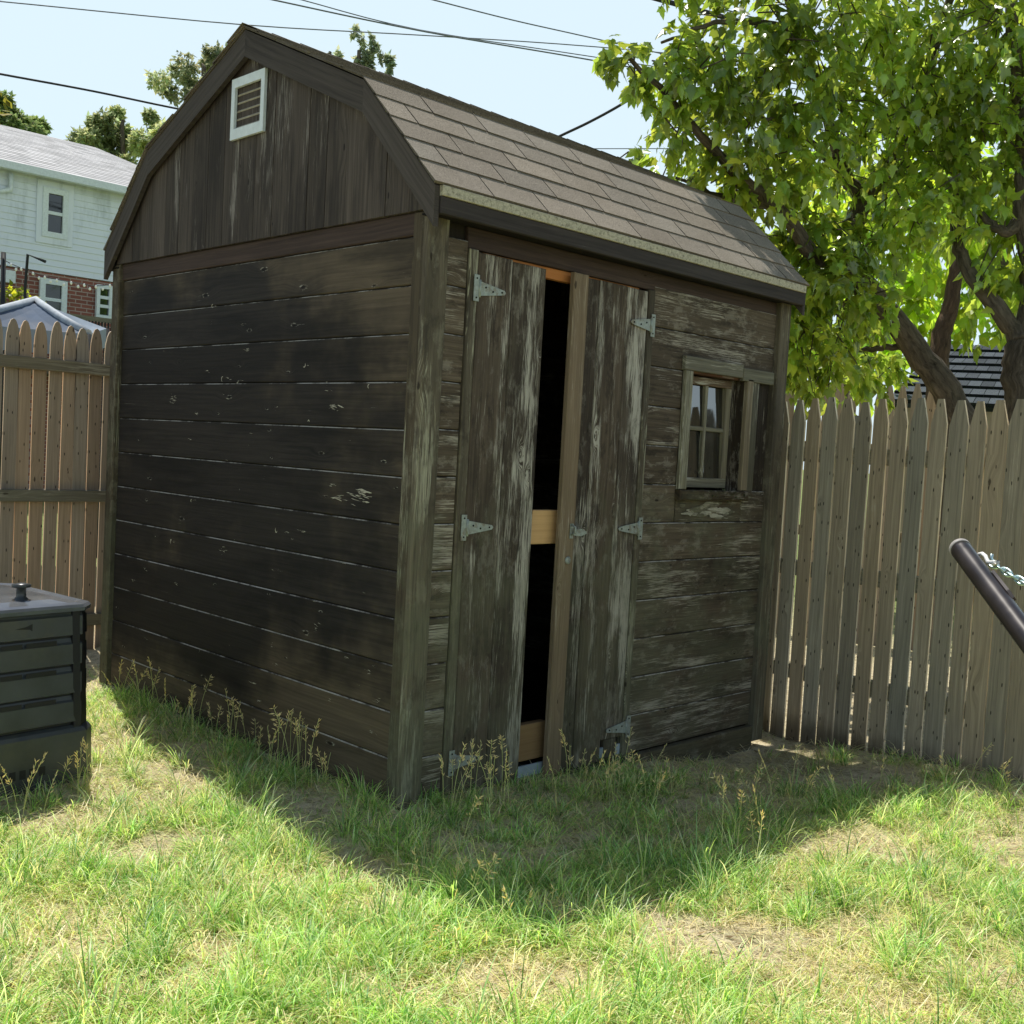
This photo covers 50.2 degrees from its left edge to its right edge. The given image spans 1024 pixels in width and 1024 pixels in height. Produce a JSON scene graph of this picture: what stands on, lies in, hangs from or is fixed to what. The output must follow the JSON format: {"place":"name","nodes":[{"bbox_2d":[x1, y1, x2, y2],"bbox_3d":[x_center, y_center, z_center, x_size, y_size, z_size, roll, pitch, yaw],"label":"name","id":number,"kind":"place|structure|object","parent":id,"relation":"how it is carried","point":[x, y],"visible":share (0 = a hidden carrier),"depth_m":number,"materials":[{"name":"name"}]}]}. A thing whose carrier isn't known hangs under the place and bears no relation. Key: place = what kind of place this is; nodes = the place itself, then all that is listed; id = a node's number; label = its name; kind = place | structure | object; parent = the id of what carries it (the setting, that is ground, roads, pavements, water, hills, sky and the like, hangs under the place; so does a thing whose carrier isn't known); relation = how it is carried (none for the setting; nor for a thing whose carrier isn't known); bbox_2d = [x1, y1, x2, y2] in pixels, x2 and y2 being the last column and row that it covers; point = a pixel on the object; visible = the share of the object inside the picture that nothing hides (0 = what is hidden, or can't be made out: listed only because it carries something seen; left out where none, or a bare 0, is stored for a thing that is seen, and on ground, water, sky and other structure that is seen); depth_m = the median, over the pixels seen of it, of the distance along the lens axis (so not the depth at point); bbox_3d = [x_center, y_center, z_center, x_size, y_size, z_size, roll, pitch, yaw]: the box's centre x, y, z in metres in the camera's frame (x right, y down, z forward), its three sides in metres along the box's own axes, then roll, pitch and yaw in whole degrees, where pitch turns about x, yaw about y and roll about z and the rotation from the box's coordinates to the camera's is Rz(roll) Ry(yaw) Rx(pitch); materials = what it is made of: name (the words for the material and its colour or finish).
{"place":"outdoors","nodes":[
{"label":"outdoors","id":0,"kind":"place"},
{"bbox_2d":[0,73,177,109],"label":"power line","id":1,"kind":"object","parent":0,"point":[73,87],"visible":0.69,"depth_m":19.40,"materials":[{"name":"black rubber"}]},
{"bbox_2d":[0,1,738,59],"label":"power line","id":2,"kind":"object","parent":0,"point":[291,27],"visible":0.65,"depth_m":20.65,"materials":[{"name":"black rubber"}]},
{"bbox_2d":[0,0,1022,470],"label":"sky","id":3,"kind":"structure","parent":0,"point":[110,53],"materials":[{"name":"blue"}]},
{"bbox_2d":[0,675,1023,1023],"bbox_3d":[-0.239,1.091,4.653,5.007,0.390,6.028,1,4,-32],"label":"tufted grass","id":4,"kind":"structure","parent":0,"point":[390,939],"depth_m":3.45,"materials":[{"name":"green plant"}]},
{"bbox_2d":[0,470,1023,1023],"bbox_3d":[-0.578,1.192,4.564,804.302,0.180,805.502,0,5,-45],"label":"ground","id":5,"kind":"structure","parent":0,"point":[848,772],"depth_m":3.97,"materials":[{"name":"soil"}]},
{"bbox_2d":[0,252,5,479],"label":"pole","id":6,"kind":"object","parent":5,"relation":"on","point":[3,278],"visible":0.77,"depth_m":15.48,"materials":[{"name":"black metal"}]},
{"bbox_2d":[0,257,112,290],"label":"string lights","id":7,"kind":"object","parent":6,"relation":"hanging from","point":[50,281],"visible":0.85,"depth_m":15.99},
{"bbox_2d":[0,92,11,125],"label":"overhanging tree","id":8,"kind":"object","parent":5,"relation":"on","point":[7,102],"visible":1,"depth_m":9.18,"materials":[{"name":"green plant"}]},
{"bbox_2d":[5,279,40,302],"bbox_3d":[-8.463,-1.966,18.538,0.969,3.956,1.033,2,3,-21],"label":"potted shrub","id":9,"kind":"object","parent":5,"relation":"on","point":[12,294],"visible":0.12,"depth_m":18.35,"materials":[{"name":"yellow plant"}]},
{"bbox_2d":[0,89,53,135],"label":"background tree","id":10,"kind":"object","parent":5,"relation":"on","point":[17,119],"visible":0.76,"depth_m":35.36,"materials":[{"name":"green plant"}]},
{"bbox_2d":[23,254,45,298],"bbox_3d":[-6.853,-1.745,15.576,0.297,3.826,0.101,3,3,1],"label":"pole","id":11,"kind":"object","parent":5,"relation":"on","point":[26,276],"visible":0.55,"depth_m":15.48,"materials":[{"name":"black metal"}]},
{"bbox_2d":[0,583,90,798],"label":"compost bin","id":12,"kind":"object","parent":5,"relation":"on","point":[43,654],"visible":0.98,"depth_m":4.32,"materials":[{"name":"plastic"}]},
{"bbox_2d":[0,296,108,587],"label":"canopy","id":13,"kind":"object","parent":5,"relation":"on","point":[34,311],"visible":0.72,"depth_m":10.07,"materials":[{"name":"white fabric"}]},
{"bbox_2d":[0,318,110,649],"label":"picket fence","id":14,"kind":"object","parent":5,"relation":"on","point":[74,469],"visible":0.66,"depth_m":6.80,"materials":[{"name":"brown wood"}]},
{"bbox_2d":[0,125,136,488],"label":"house","id":15,"kind":"structure","parent":5,"relation":"on","point":[60,201],"depth_m":20.48,"materials":[{"name":"plastic"}]},
{"bbox_2d":[39,277,67,312],"bbox_3d":[-8.545,-3.949,20.353,0.504,0.752,0.075,0,5,-45],"label":"window","id":16,"kind":"structure","parent":15,"relation":"in","point":[54,294],"depth_m":20.37,"materials":[{"name":"white metal"}]},
{"bbox_2d":[42,186,68,239],"bbox_3d":[-8.465,-5.526,20.257,0.471,0.897,0.075,0,5,-45],"label":"window","id":17,"kind":"structure","parent":15,"relation":"in","point":[55,209],"depth_m":20.26,"materials":[{"name":"white metal"}]},
{"bbox_2d":[95,284,112,318],"bbox_3d":[-7.848,-4.039,21.037,0.316,0.640,0.075,0,5,-45],"label":"window","id":18,"kind":"structure","parent":15,"relation":"in","point":[103,299],"depth_m":21.03,"materials":[{"name":"white metal"}]},
{"bbox_2d":[65,104,165,164],"bbox_3d":[-14.537,-8.362,40.392,4.232,13.641,2.975,3,3,-7],"label":"background tree","id":19,"kind":"object","parent":5,"relation":"on","point":[110,131],"visible":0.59,"depth_m":39.63,"materials":[{"name":"green plant"}]},
{"bbox_2d":[144,40,226,107],"bbox_3d":[-10.934,-9.003,38.616,4.534,15.433,2.696,5,4,25],"label":"background tree","id":20,"kind":"object","parent":5,"relation":"on","point":[187,79],"visible":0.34,"depth_m":38.09,"materials":[{"name":"green plant"}]},
{"bbox_2d":[329,23,397,75],"bbox_3d":[-6.045,-9.519,40.389,3.113,16.827,0.765,3,3,0],"label":"background tree","id":21,"kind":"object","parent":5,"relation":"on","point":[366,57],"visible":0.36,"depth_m":39.93,"materials":[{"name":"green plant"}]},
{"bbox_2d":[99,22,809,810],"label":"garden shed","id":22,"kind":"structure","parent":5,"relation":"on","point":[445,426],"depth_m":4.94,"materials":[{"name":"black wood"}]},
{"bbox_2d":[448,252,556,793],"bbox_3d":[-0.012,0.070,4.606,0.608,2.210,0.084,0,5,-45],"label":"left door","id":23,"kind":"structure","parent":22,"relation":"in","point":[500,524],"depth_m":4.53,"materials":[{"name":"brown wood"}]},
{"bbox_2d":[542,272,655,776],"bbox_3d":[0.413,0.069,4.969,0.595,2.207,0.089,0,5,-45],"label":"right door","id":24,"kind":"structure","parent":22,"relation":"in","point":[608,323],"depth_m":4.95,"materials":[{"name":"wood"}]},
{"bbox_2d":[673,355,773,502],"bbox_3d":[1.072,-0.406,5.660,0.816,0.721,0.181,0,5,-45],"label":"window","id":25,"kind":"structure","parent":22,"relation":"in","point":[725,402],"depth_m":5.69,"materials":[{"name":"brown wood"}]},
{"bbox_2d":[1,740,975,1020],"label":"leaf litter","id":26,"kind":"object","parent":5,"relation":"on","point":[515,864],"visible":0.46,"depth_m":3.33,"materials":[{"name":"plant"}]},
{"bbox_2d":[0,656,1012,957],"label":"seed grass","id":27,"kind":"structure","parent":5,"relation":"on","point":[470,760],"depth_m":4.54,"materials":[{"name":"plant"}]},
{"bbox_2d":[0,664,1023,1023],"bbox_3d":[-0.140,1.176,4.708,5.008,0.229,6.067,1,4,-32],"label":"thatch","id":28,"kind":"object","parent":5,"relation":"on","point":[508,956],"visible":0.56,"depth_m":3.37,"materials":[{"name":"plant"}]},
{"bbox_2d":[591,0,1023,494],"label":"maple tree","id":29,"kind":"object","parent":5,"relation":"on","point":[940,100],"visible":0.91,"depth_m":6.73,"materials":[{"name":"green plant"}]},
{"bbox_2d":[756,187,937,398],"bbox_3d":[3.512,-1.354,11.670,2.489,4.844,2.194,0,5,-45],"label":"background tree","id":30,"kind":"object","parent":5,"relation":"on","point":[913,317],"visible":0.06,"depth_m":11.35,"materials":[{"name":"green plant"}]},
{"bbox_2d":[776,384,947,652],"bbox_3d":[2.832,0.010,8.970,1.500,2.141,0.053,5,4,25],"label":"picket fence","id":31,"kind":"object","parent":5,"relation":"on","point":[930,402],"visible":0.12,"depth_m":8.85,"materials":[{"name":"beige wood"}]},
{"bbox_2d":[762,397,1023,782],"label":"picket fence","id":32,"kind":"object","parent":5,"relation":"on","point":[987,709],"visible":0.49,"depth_m":5.62,"materials":[{"name":"brown wood"}]},
{"bbox_2d":[786,128,1020,417],"bbox_3d":[6.070,-2.580,15.883,5.693,7.075,3.939,4,3,9],"label":"background tree","id":33,"kind":"object","parent":5,"relation":"on","point":[987,335],"visible":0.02,"depth_m":15.76,"materials":[{"name":"green plant"}]},
{"bbox_2d":[808,122,1019,615],"bbox_3d":[4.152,-1.553,10.736,3.017,5.415,2.069,4,3,12],"label":"background tree","id":34,"kind":"object","parent":5,"relation":"on","point":[950,314],"visible":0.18,"depth_m":10.57,"materials":[{"name":"green plant"}]},
{"bbox_2d":[894,344,1003,605],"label":"outbuilding","id":35,"kind":"structure","parent":5,"relation":"on","point":[979,380],"depth_m":12.69,"materials":[{"name":"grey"}]},
{"bbox_2d":[933,0,1023,422],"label":"maple tree","id":36,"kind":"object","parent":5,"relation":"on","point":[1009,324],"visible":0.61,"depth_m":6.95,"materials":[{"name":"green plant"}]},
{"bbox_2d":[949,538,1023,653],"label":"hammock stand","id":37,"kind":"object","parent":5,"relation":"on","point":[995,592],"visible":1,"depth_m":2.21,"materials":[{"name":"brown metal"}]},
{"bbox_2d":[987,554,1023,585],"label":"chain","id":38,"kind":"object","parent":37,"relation":"hanging from","point":[1010,574],"visible":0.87,"depth_m":2.32,"materials":[{"name":"metal"}]},
{"bbox_2d":[272,0,808,101],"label":"power line","id":39,"kind":"object","parent":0,"point":[440,34],"visible":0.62,"depth_m":21.05,"materials":[{"name":"black rubber"}]},
{"bbox_2d":[302,0,806,90],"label":"power line","id":40,"kind":"object","parent":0,"point":[467,37],"visible":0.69,"depth_m":21.47,"materials":[{"name":"black rubber"}]},
{"bbox_2d":[558,71,666,136],"bbox_3d":[0.984,-4.621,12.531,2.417,1.264,0.127,5,4,23],"label":"power line","id":41,"kind":"object","parent":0,"point":[591,120],"visible":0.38,"depth_m":12.58,"materials":[{"name":"black rubber"}]},
{"bbox_2d":[433,0,796,84],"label":"power line","id":42,"kind":"object","parent":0,"point":[531,24],"visible":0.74,"depth_m":21.20,"materials":[{"name":"black rubber"}]},
{"bbox_2d":[595,148,720,148],"bbox_3d":[2.887,-7.982,24.000,4.520,0.254,0.019,3,3,0],"label":"power line","id":43,"kind":"object","parent":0,"point":[631,148],"visible":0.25,"depth_m":23.99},
{"bbox_2d":[653,0,831,50],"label":"power line","id":44,"kind":"object","parent":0,"point":[672,2],"visible":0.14,"depth_m":14.97,"materials":[{"name":"black rubber"}]}
]}

